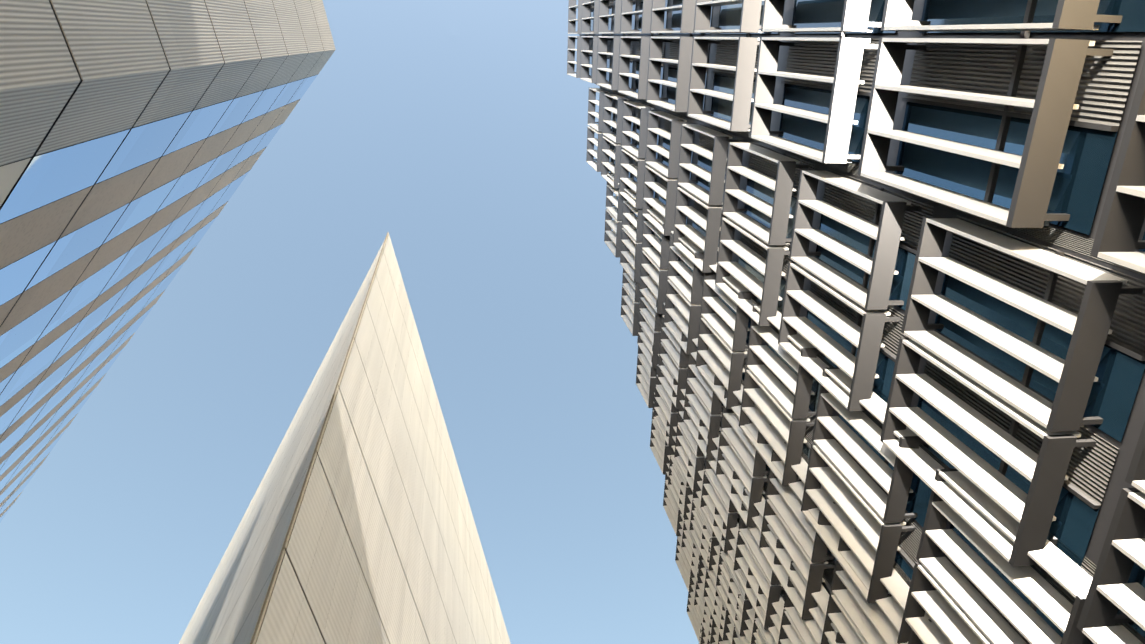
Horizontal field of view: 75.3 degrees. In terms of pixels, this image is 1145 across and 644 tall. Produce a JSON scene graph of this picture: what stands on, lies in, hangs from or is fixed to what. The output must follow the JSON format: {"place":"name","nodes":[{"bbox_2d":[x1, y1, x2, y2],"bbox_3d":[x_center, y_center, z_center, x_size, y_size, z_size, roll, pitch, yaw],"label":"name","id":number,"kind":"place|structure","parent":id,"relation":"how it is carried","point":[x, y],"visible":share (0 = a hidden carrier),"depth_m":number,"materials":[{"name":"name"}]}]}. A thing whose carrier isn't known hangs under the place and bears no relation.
{"place":"outdoors","nodes":[
{"label":"outdoors","id":0,"kind":"place"},
{"bbox_2d":[0,0,335,522],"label":"building","id":1,"kind":"structure","parent":0,"point":[136,137],"depth_m":18.71,"materials":[{"name":"grey"}]},
{"bbox_2d":[179,232,510,643],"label":"building","id":2,"kind":"structure","parent":0,"point":[357,525],"depth_m":27.80,"materials":[{"name":"beige"}]},
{"bbox_2d":[0,0,698,643],"label":"sky","id":3,"kind":"structure","parent":0,"point":[455,130],"materials":[{"name":"blue"}]},
{"label":"ground","id":4,"kind":"structure","parent":0,"visible":0},
{"bbox_2d":[567,0,1144,643],"bbox_3d":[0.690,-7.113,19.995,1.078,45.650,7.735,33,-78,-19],"label":"building","id":5,"kind":"structure","parent":4,"relation":"on","point":[883,292],"depth_m":4.55,"materials":[{"name":"grey metal"}]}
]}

